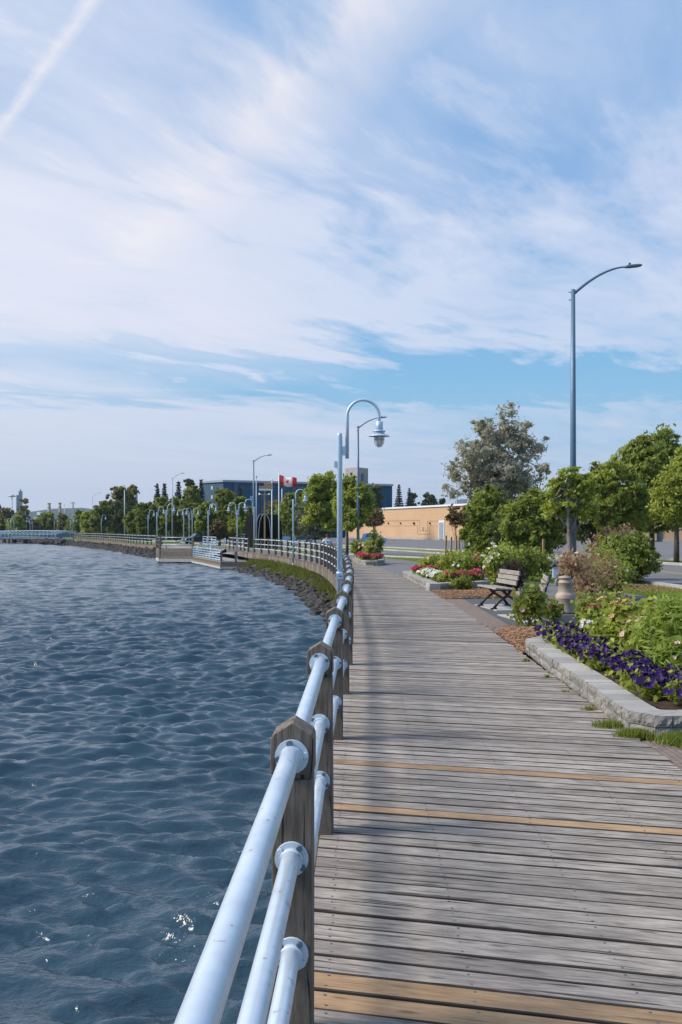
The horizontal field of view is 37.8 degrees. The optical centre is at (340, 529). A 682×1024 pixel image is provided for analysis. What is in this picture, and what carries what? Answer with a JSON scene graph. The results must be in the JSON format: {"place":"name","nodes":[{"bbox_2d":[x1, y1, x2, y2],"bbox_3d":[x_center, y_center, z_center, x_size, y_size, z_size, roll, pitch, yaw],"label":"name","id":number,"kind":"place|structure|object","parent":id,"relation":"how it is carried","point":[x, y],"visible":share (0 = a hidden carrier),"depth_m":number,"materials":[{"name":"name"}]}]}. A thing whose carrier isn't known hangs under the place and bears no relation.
{"place":"outdoors","nodes":[
{"label":"outdoors","id":0,"kind":"place"},
{"bbox_2d":[24,508,91,519],"bbox_3d":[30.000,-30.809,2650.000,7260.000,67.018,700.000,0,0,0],"label":"hills","id":1,"kind":"structure","parent":0,"point":[68,512],"depth_m":2639.84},
{"bbox_2d":[0,541,326,1023],"bbox_3d":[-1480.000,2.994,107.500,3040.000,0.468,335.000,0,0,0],"label":"lake water","id":2,"kind":"structure","parent":0,"point":[148,705],"depth_m":12.58,"materials":[{"name":"liquid"}]},
{"bbox_2d":[156,545,232,561],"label":"lookout platform","id":3,"kind":"structure","parent":2,"relation":"in","point":[169,553],"depth_m":88.46,"materials":[{"name":"grey wood"}]},
{"bbox_2d":[156,535,193,558],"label":"lookout railing","id":4,"kind":"object","parent":3,"relation":"attached to","point":[159,541],"visible":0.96,"depth_m":88.83,"materials":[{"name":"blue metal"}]},
{"bbox_2d":[0,536,681,709],"bbox_3d":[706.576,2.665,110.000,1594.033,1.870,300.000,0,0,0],"label":"ground","id":5,"kind":"structure","parent":0,"point":[291,576],"depth_m":94.71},
{"bbox_2d":[0,530,75,542],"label":"footbridge","id":6,"kind":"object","parent":5,"relation":"on","point":[8,539],"visible":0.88,"depth_m":209.28,"materials":[{"name":"grey metal"}]},
{"bbox_2d":[79,511,97,536],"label":"leafy tree","id":7,"kind":"object","parent":5,"relation":"on","point":[84,522],"visible":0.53,"depth_m":214.06,"materials":[{"name":"green plant"}]},
{"bbox_2d":[88,500,113,538],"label":"leafy tree","id":8,"kind":"object","parent":5,"relation":"on","point":[97,512],"visible":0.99,"depth_m":188.99,"materials":[{"name":"green plant"}]},
{"bbox_2d":[105,485,129,538],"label":"leafy tree","id":9,"kind":"object","parent":5,"relation":"on","point":[118,494],"visible":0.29,"depth_m":204.69,"materials":[{"name":"green plant"}]},
{"bbox_2d":[105,500,137,537],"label":"leafy tree","id":10,"kind":"object","parent":5,"relation":"on","point":[116,509],"visible":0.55,"depth_m":198.21,"materials":[{"name":"green plant"}]},
{"bbox_2d":[122,509,140,539],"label":"leafy tree","id":11,"kind":"object","parent":5,"relation":"on","point":[128,521],"visible":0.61,"depth_m":171.01,"materials":[{"name":"green plant"}]},
{"bbox_2d":[133,501,160,540],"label":"leafy tree","id":12,"kind":"object","parent":5,"relation":"on","point":[141,513],"visible":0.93,"depth_m":164.15,"materials":[{"name":"green plant"}]},
{"bbox_2d":[152,495,168,536],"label":"leafy tree","id":13,"kind":"object","parent":5,"relation":"on","point":[159,502],"visible":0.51,"depth_m":171.03,"materials":[{"name":"green plant"}]},
{"bbox_2d":[0,517,321,539],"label":"undergrowth","id":14,"kind":"object","parent":5,"relation":"on","point":[4,521],"visible":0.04,"depth_m":224.14,"materials":[{"name":"green plant"}]},
{"bbox_2d":[162,497,183,540],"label":"leafy tree","id":15,"kind":"object","parent":5,"relation":"on","point":[177,526],"visible":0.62,"depth_m":166.92,"materials":[{"name":"green plant"}]},
{"bbox_2d":[13,538,334,625],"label":"shore rubble","id":16,"kind":"object","parent":5,"relation":"on","point":[318,604],"visible":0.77,"depth_m":61.27,"materials":[{"name":"stone"}]},
{"bbox_2d":[176,484,203,534],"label":"leafy tree","id":17,"kind":"object","parent":5,"relation":"on","point":[191,503],"visible":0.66,"depth_m":164.04,"materials":[{"name":"green plant"}]},
{"bbox_2d":[194,500,215,542],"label":"leafy tree","id":18,"kind":"object","parent":5,"relation":"on","point":[201,524],"visible":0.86,"depth_m":149.22,"materials":[{"name":"green plant"}]},
{"bbox_2d":[192,556,246,568],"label":"platform","id":19,"kind":"structure","parent":5,"relation":"on","point":[219,564],"depth_m":77.70,"materials":[{"name":"grey concrete"}]},
{"bbox_2d":[209,521,229,545],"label":"leafy tree","id":20,"kind":"object","parent":5,"relation":"on","point":[219,530],"visible":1,"depth_m":117.57,"materials":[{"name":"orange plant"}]},
{"bbox_2d":[210,487,235,543],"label":"leafy tree","id":21,"kind":"object","parent":5,"relation":"on","point":[223,497],"visible":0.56,"depth_m":148.56,"materials":[{"name":"green plant"}]},
{"bbox_2d":[227,519,244,546],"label":"leafy tree","id":22,"kind":"object","parent":5,"relation":"on","point":[232,526],"visible":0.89,"depth_m":119.46,"materials":[{"name":"green plant"}]},
{"bbox_2d":[228,496,251,544],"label":"leafy tree","id":23,"kind":"object","parent":5,"relation":"on","point":[237,501],"visible":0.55,"depth_m":139.32,"materials":[{"name":"green plant"}]},
{"bbox_2d":[245,514,261,547],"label":"arched shelter","id":24,"kind":"object","parent":5,"relation":"on","point":[249,531],"visible":0.52,"depth_m":107.92,"materials":[{"name":"black metal"}]},
{"bbox_2d":[258,513,282,548],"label":"arched shelter","id":25,"kind":"object","parent":5,"relation":"on","point":[268,527],"visible":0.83,"depth_m":105.58,"materials":[{"name":"black metal"}]},
{"bbox_2d":[242,557,336,601],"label":"bank grass","id":26,"kind":"structure","parent":5,"relation":"on","point":[287,570],"depth_m":54.32,"materials":[{"name":"green plant"}]},
{"bbox_2d":[274,492,304,544],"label":"leafy tree","id":27,"kind":"object","parent":5,"relation":"on","point":[285,511],"visible":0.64,"depth_m":133.82,"materials":[{"name":"green plant"}]},
{"bbox_2d":[202,467,392,537],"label":"apartment block","id":28,"kind":"structure","parent":5,"relation":"on","point":[247,488],"depth_m":245.33,"materials":[{"name":"blue glass"}]},
{"bbox_2d":[294,504,336,548],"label":"willow bush","id":29,"kind":"object","parent":5,"relation":"on","point":[317,530],"visible":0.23,"depth_m":109.41,"materials":[{"name":"green plant"}]},
{"bbox_2d":[298,470,343,537],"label":"leafy tree","id":30,"kind":"object","parent":5,"relation":"on","point":[320,496],"visible":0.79,"depth_m":87.30,"materials":[{"name":"green plant"}]},
{"bbox_2d":[330,473,379,554],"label":"leafy tree","id":31,"kind":"object","parent":5,"relation":"on","point":[349,498],"visible":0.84,"depth_m":81.50,"materials":[{"name":"green plant"}]},
{"bbox_2d":[356,416,385,540],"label":"street light","id":32,"kind":"object","parent":5,"relation":"on","point":[358,529],"visible":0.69,"depth_m":80.92,"materials":[{"name":"black metal"}]},
{"bbox_2d":[364,483,385,528],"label":"leafy tree","id":33,"kind":"object","parent":5,"relation":"on","point":[378,496],"visible":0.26,"depth_m":199.57,"materials":[{"name":"green plant"}]},
{"bbox_2d":[152,540,681,588],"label":"kerb","id":34,"kind":"structure","parent":5,"relation":"on","point":[667,585],"depth_m":30.96,"materials":[{"name":"concrete"}]},
{"bbox_2d":[168,545,681,1023],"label":"boardwalk","id":35,"kind":"structure","parent":5,"relation":"on","point":[502,844],"depth_m":5.35,"materials":[{"name":"grey wood"}]},
{"bbox_2d":[74,538,154,548],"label":"boardwalk fascia","id":36,"kind":"structure","parent":35,"relation":"attached to","point":[128,544],"depth_m":136.50,"materials":[{"name":"brown wood"}]},
{"bbox_2d":[73,533,155,547],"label":"pipe railing","id":37,"kind":"object","parent":36,"relation":"on","point":[123,537],"visible":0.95,"depth_m":133.03,"materials":[{"name":"brown metal"}]},
{"bbox_2d":[174,538,353,1023],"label":"pipe railing","id":38,"kind":"object","parent":35,"relation":"on","point":[293,821],"visible":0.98,"depth_m":3.27,"materials":[{"name":"blue metal"}]},
{"bbox_2d":[226,549,336,873],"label":"boardwalk fascia","id":39,"kind":"structure","parent":35,"relation":"attached to","point":[327,574],"depth_m":54.48,"materials":[{"name":"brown wood"}]},
{"bbox_2d":[334,399,389,592],"bbox_3d":[0.370,-0.123,17.500,0.978,4.346,0.374,0,0,0],"label":"promenade lamp","id":40,"kind":"object","parent":39,"relation":"attached to","point":[379,435],"visible":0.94,"depth_m":17.46,"materials":[{"name":"metal"}]},
{"bbox_2d":[445,599,509,632],"bbox_3d":[2.762,1.716,20.400,0.476,0.001,8.000,0,0,0],"label":"paver strip","id":41,"kind":"object","parent":35,"relation":"on","point":[481,616],"visible":0.86,"depth_m":19.99,"materials":[{"name":"concrete"}]},
{"bbox_2d":[591,717,623,728],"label":"weed tuft","id":42,"kind":"object","parent":35,"relation":"on","point":[609,723],"visible":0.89,"depth_m":8.52,"materials":[{"name":"green plant"}]},
{"bbox_2d":[403,571,488,590],"bbox_3d":[3.395,1.565,31.453,2.410,0.309,8.101,0,0,0],"label":"planter","id":43,"kind":"object","parent":5,"relation":"on","point":[428,583],"visible":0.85,"depth_m":28.61,"materials":[{"name":"stone"}]},
{"bbox_2d":[415,552,447,567],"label":"perennial","id":44,"kind":"object","parent":43,"relation":"on","point":[431,559],"visible":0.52,"depth_m":32.83,"materials":[{"name":"green plant"}]},
{"bbox_2d":[433,549,466,570],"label":"perennial","id":45,"kind":"object","parent":43,"relation":"on","point":[445,562],"visible":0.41,"depth_m":31.34,"materials":[{"name":"green plant"}]},
{"bbox_2d":[449,555,473,570],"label":"perennial","id":46,"kind":"object","parent":43,"relation":"in","point":[463,563],"visible":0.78,"depth_m":30.11,"materials":[{"name":"green plant"}]},
{"bbox_2d":[444,503,466,539],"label":"sapling","id":47,"kind":"object","parent":5,"relation":"on","point":[453,517],"visible":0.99,"depth_m":40.38,"materials":[{"name":"orange plant"}]},
{"bbox_2d":[431,588,518,598],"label":"bark mulch","id":48,"kind":"object","parent":5,"relation":"on","point":[478,592],"visible":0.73,"depth_m":25.80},
{"bbox_2d":[449,575,474,589],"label":"shrub","id":49,"kind":"object","parent":48,"relation":"on","point":[462,582],"visible":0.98,"depth_m":27.41,"materials":[{"name":"green plant"}]},
{"bbox_2d":[283,538,681,558],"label":"parking lot","id":50,"kind":"structure","parent":5,"relation":"on","point":[665,549],"depth_m":133.25,"materials":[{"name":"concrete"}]},
{"bbox_2d":[345,499,681,541],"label":"warehouse","id":51,"kind":"structure","parent":50,"relation":"on","point":[428,522],"depth_m":205.59,"materials":[{"name":"brick"}]},
{"bbox_2d":[458,483,515,554],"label":"leafy tree","id":52,"kind":"object","parent":5,"relation":"on","point":[480,517],"visible":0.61,"depth_m":47.50,"materials":[{"name":"green plant"}]},
{"bbox_2d":[313,553,664,603],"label":"footpath","id":53,"kind":"structure","parent":5,"relation":"on","point":[406,565],"depth_m":42.34,"materials":[{"name":"concrete"}]},
{"bbox_2d":[510,543,547,581],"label":"shrub","id":54,"kind":"object","parent":53,"relation":"on","point":[525,553],"visible":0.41,"depth_m":32.61,"materials":[{"name":"green plant"}]},
{"bbox_2d":[555,538,630,596],"bbox_3d":[5.703,0.967,22.497,1.659,1.524,1.284,0,0,16],"label":"dried shrub","id":55,"kind":"object","parent":53,"relation":"on","point":[588,582],"visible":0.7,"depth_m":22.38,"materials":[{"name":"brown plant"}]},
{"bbox_2d":[567,540,637,597],"bbox_3d":[6.627,1.002,24.922,1.870,1.477,1.699,0,0,0],"label":"garden shrub","id":56,"kind":"object","parent":53,"relation":"on","point":[609,555],"visible":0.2,"depth_m":24.91,"materials":[{"name":"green plant"}]},
{"bbox_2d":[593,559,639,596],"bbox_3d":[6.561,1.213,23.995,1.170,1.035,1.227,0,0,31],"label":"garden shrub","id":57,"kind":"object","parent":53,"relation":"on","point":[626,576],"visible":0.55,"depth_m":23.93,"materials":[{"name":"green plant"}]},
{"bbox_2d":[441,400,551,512],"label":"silver poplar","id":58,"kind":"object","parent":5,"relation":"on","point":[507,475],"visible":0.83,"depth_m":77.35,"materials":[{"name":"green plant"}]},
{"bbox_2d":[480,541,516,584],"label":"rose bush","id":59,"kind":"object","parent":5,"relation":"on","point":[496,557],"visible":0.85,"depth_m":29.95,"materials":[{"name":"green plant"}]},
{"bbox_2d":[486,516,518,550],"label":"leafy tree","id":60,"kind":"object","parent":5,"relation":"on","point":[496,536],"visible":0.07,"depth_m":44.79,"materials":[{"name":"green plant"}]},
{"bbox_2d":[493,559,529,590],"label":"barberry bush","id":61,"kind":"object","parent":5,"relation":"on","point":[514,566],"visible":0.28,"depth_m":27.26,"materials":[{"name":"brown plant"}]},
{"bbox_2d":[487,624,541,652],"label":"bark mulch","id":62,"kind":"object","parent":5,"relation":"on","point":[515,636],"visible":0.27,"depth_m":15.67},
{"bbox_2d":[507,579,554,626],"bbox_3d":[3.262,1.297,17.177,0.785,0.874,0.764,0,0,0],"label":"rose bush","id":63,"kind":"object","parent":62,"relation":"on","point":[530,602],"visible":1,"depth_m":17.05,"materials":[{"name":"green plant"}]},
{"bbox_2d":[464,599,577,625],"bbox_3d":[4.442,1.724,20.950,2.924,0.001,7.300,0,0,0],"label":"rest pad","id":64,"kind":"object","parent":5,"relation":"on","point":[565,618],"visible":0.23,"depth_m":20.32,"materials":[{"name":"concrete"}]},
{"bbox_2d":[475,604,512,610],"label":"concrete slab","id":65,"kind":"structure","parent":64,"relation":"on","point":[500,607],"depth_m":21.64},
{"bbox_2d":[477,567,519,609],"bbox_3d":[3.485,1.277,21.698,0.760,0.867,1.320,0,0,-9],"label":"park bench","id":66,"kind":"object","parent":65,"relation":"on","point":[493,589],"visible":0.91,"depth_m":21.56,"materials":[{"name":"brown wood"}]},
{"bbox_2d":[542,596,566,621],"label":"rose bush","id":67,"kind":"object","parent":64,"relation":"on","point":[554,607],"visible":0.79,"depth_m":18.16,"materials":[{"name":"green plant"}]},
{"bbox_2d":[555,576,575,613],"bbox_3d":[4.603,1.336,20.400,0.426,0.768,0.426,0,0,0],"label":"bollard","id":68,"kind":"object","parent":64,"relation":"on","point":[565,595],"visible":0.81,"depth_m":20.25,"materials":[{"name":"metal"}]},
{"bbox_2d":[554,548,595,578],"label":"dried shrub","id":69,"kind":"object","parent":68,"relation":"in","point":[573,565],"visible":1,"depth_m":19.47,"materials":[{"name":"brown plant"}]},
{"bbox_2d":[570,587,620,621],"bbox_3d":[4.473,1.383,17.510,0.822,0.712,0.951,0,0,0],"label":"garden shrub","id":70,"kind":"object","parent":64,"relation":"on","point":[584,600],"visible":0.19,"depth_m":17.48,"materials":[{"name":"green plant"}]},
{"bbox_2d":[494,487,567,555],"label":"leafy tree","id":71,"kind":"object","parent":5,"relation":"on","point":[523,522],"visible":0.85,"depth_m":41.35,"materials":[{"name":"green plant"}]},
{"bbox_2d":[519,546,554,575],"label":"shrub","id":72,"kind":"object","parent":5,"relation":"on","point":[544,565],"visible":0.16,"depth_m":35.81,"materials":[{"name":"green plant"}]},
{"bbox_2d":[540,465,605,563],"bbox_3d":[7.698,-0.145,33.159,2.207,3.959,1.399,0,0,0],"label":"leafy tree","id":73,"kind":"object","parent":5,"relation":"on","point":[573,488],"visible":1,"depth_m":32.98,"materials":[{"name":"green plant"}]},
{"bbox_2d":[576,516,607,544],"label":"leafy tree","id":74,"kind":"object","parent":5,"relation":"on","point":[583,533],"visible":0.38,"depth_m":65.48,"materials":[{"name":"green plant"}]},
{"bbox_2d":[525,635,681,736],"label":"planter","id":75,"kind":"object","parent":5,"relation":"on","point":[610,697],"visible":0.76,"depth_m":9.39,"materials":[{"name":"stone"}]},
{"bbox_2d":[536,622,568,643],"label":"petunia plant","id":76,"kind":"object","parent":75,"relation":"on","point":[548,630],"visible":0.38,"depth_m":13.29,"materials":[{"name":"purple plant"}]},
{"bbox_2d":[547,627,577,648],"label":"petunia plant","id":77,"kind":"object","parent":75,"relation":"on","point":[557,638],"visible":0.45,"depth_m":12.67,"materials":[{"name":"purple plant"}]},
{"bbox_2d":[559,631,590,654],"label":"petunia plant","id":78,"kind":"object","parent":75,"relation":"on","point":[567,641],"visible":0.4,"depth_m":12.07,"materials":[{"name":"purple plant"}]},
{"bbox_2d":[564,640,601,662],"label":"petunia plant","id":79,"kind":"object","parent":75,"relation":"on","point":[574,646],"visible":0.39,"depth_m":11.45,"materials":[{"name":"purple plant"}]},
{"bbox_2d":[575,599,604,622],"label":"salvia plant","id":80,"kind":"object","parent":75,"relation":"on","point":[593,606],"visible":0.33,"depth_m":13.66,"materials":[{"name":"green plant"}]},
{"bbox_2d":[578,608,610,632],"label":"zinnia plant","id":81,"kind":"object","parent":75,"relation":"on","point":[588,619],"visible":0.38,"depth_m":12.95,"materials":[{"name":"green plant"}]},
{"bbox_2d":[578,644,616,670],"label":"petunia plant","id":82,"kind":"object","parent":75,"relation":"on","point":[596,654],"visible":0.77,"depth_m":10.78,"materials":[{"name":"purple plant"}]},
{"bbox_2d":[589,619,624,641],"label":"leafy plant","id":83,"kind":"object","parent":75,"relation":"on","point":[608,630],"visible":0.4,"depth_m":12.25,"materials":[{"name":"green plant"}]},
{"bbox_2d":[590,588,632,616],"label":"zinnia plant","id":84,"kind":"object","parent":75,"relation":"on","point":[613,596],"visible":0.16,"depth_m":14.00,"materials":[{"name":"green plant"}]},
{"bbox_2d":[600,652,641,678],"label":"petunia plant","id":85,"kind":"object","parent":75,"relation":"in","point":[621,659],"visible":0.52,"depth_m":10.16,"materials":[{"name":"purple plant"}]},
{"bbox_2d":[599,593,643,627],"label":"zinnia plant","id":86,"kind":"object","parent":75,"relation":"on","point":[622,612],"visible":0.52,"depth_m":12.56,"materials":[{"name":"green plant"}]},
{"bbox_2d":[616,616,646,643],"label":"zinnia plant","id":87,"kind":"object","parent":75,"relation":"on","point":[624,634],"visible":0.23,"depth_m":11.65,"materials":[{"name":"green plant"}]},
{"bbox_2d":[618,630,645,651],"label":"leafy plant","id":88,"kind":"object","parent":75,"relation":"on","point":[631,643],"visible":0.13,"depth_m":10.89,"materials":[{"name":"green plant"}]},
{"bbox_2d":[615,660,660,686],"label":"petunia plant","id":89,"kind":"object","parent":75,"relation":"on","point":[633,670],"visible":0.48,"depth_m":9.54,"materials":[{"name":"purple plant"}]},
{"bbox_2d":[622,668,676,701],"bbox_3d":[2.857,1.418,9.011,0.479,0.311,0.455,0,0,-26],"label":"petunia plant","id":90,"kind":"object","parent":75,"relation":"in","point":[653,683],"visible":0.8,"depth_m":8.95,"materials":[{"name":"purple plant"}]},
{"bbox_2d":[626,587,681,657],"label":"cosmos plant","id":91,"kind":"object","parent":75,"relation":"on","point":[667,624],"visible":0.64,"depth_m":10.58,"materials":[{"name":"green plant"}]},
{"bbox_2d":[638,634,681,670],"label":"cosmos plant","id":92,"kind":"object","parent":75,"relation":"on","point":[665,653],"visible":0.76,"depth_m":9.80,"materials":[{"name":"green plant"}]},
{"bbox_2d":[662,676,681,704],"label":"petunia plant","id":93,"kind":"object","parent":75,"relation":"in","point":[673,686],"visible":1,"depth_m":8.59,"materials":[{"name":"purple plant"}]},
{"bbox_2d":[568,263,641,556],"bbox_3d":[9.553,-3.953,36.000,2.656,11.366,0.340,0,0,0],"label":"street light","id":94,"kind":"object","parent":5,"relation":"on","point":[573,292],"visible":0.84,"depth_m":35.93,"materials":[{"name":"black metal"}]},
{"bbox_2d":[586,523,644,553],"bbox_3d":[9.354,0.803,33.847,2.040,2.055,2.074,0,0,0],"label":"roadside bush","id":95,"kind":"object","parent":5,"relation":"on","point":[621,531],"visible":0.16,"depth_m":33.93,"materials":[{"name":"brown plant"}]},
{"bbox_2d":[576,454,657,533],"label":"leafy tree","id":96,"kind":"object","parent":5,"relation":"on","point":[627,500],"visible":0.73,"depth_m":53.57,"materials":[{"name":"green plant"}]},
{"bbox_2d":[585,530,663,582],"bbox_3d":[8.912,0.938,31.010,2.452,1.798,2.188,0,0,0],"label":"roadside bush","id":97,"kind":"object","parent":5,"relation":"on","point":[644,555],"visible":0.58,"depth_m":30.53,"materials":[{"name":"green plant"}]},
{"bbox_2d":[615,423,681,549],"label":"leafy tree","id":98,"kind":"object","parent":5,"relation":"on","point":[648,457],"visible":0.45,"depth_m":59.31,"materials":[{"name":"green plant"}]},
{"bbox_2d":[640,739,681,769],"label":"paver strip","id":99,"kind":"object","parent":5,"relation":"on","point":[672,754],"visible":0.2,"depth_m":7.70,"materials":[{"name":"brick"}]},
{"bbox_2d":[611,726,655,739],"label":"weed tuft","id":100,"kind":"object","parent":99,"relation":"on","point":[639,733],"visible":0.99,"depth_m":8.12,"materials":[{"name":"green plant"}]},
{"bbox_2d":[648,730,681,748],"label":"weed tuft","id":101,"kind":"object","parent":99,"relation":"on","point":[672,737],"visible":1,"depth_m":7.92,"materials":[{"name":"green plant"}]},
{"bbox_2d":[645,446,681,562],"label":"leafy tree","id":102,"kind":"object","parent":5,"relation":"on","point":[667,502],"visible":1,"depth_m":49.75,"materials":[{"name":"green plant"}]},
{"bbox_2d":[0,0,681,512],"label":"sky","id":103,"kind":"structure","parent":0,"point":[228,227],"materials":[{"name":"blue"}]},
{"bbox_2d":[163,540,681,584],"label":"street","id":104,"kind":"structure","parent":0,"point":[669,577],"depth_m":43.36,"materials":[{"name":"asphalt"}]},
{"bbox_2d":[384,554,681,598],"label":"lawn grass","id":105,"kind":"structure","parent":0,"point":[538,577],"depth_m":28.31,"materials":[{"name":"green plant"}]},
{"bbox_3d":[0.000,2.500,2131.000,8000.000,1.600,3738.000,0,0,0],"label":"far ground","id":106,"kind":"structure","parent":0,"visible":0},
{"bbox_2d":[7,514,26,533],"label":"leafy tree","id":107,"kind":"object","parent":106,"relation":"on","point":[19,523],"visible":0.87,"depth_m":273.86,"materials":[{"name":"green plant"}]},
{"bbox_2d":[35,511,56,535],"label":"leafy tree","id":108,"kind":"object","parent":106,"relation":"on","point":[47,519],"visible":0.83,"depth_m":283.10,"materials":[{"name":"green plant"}]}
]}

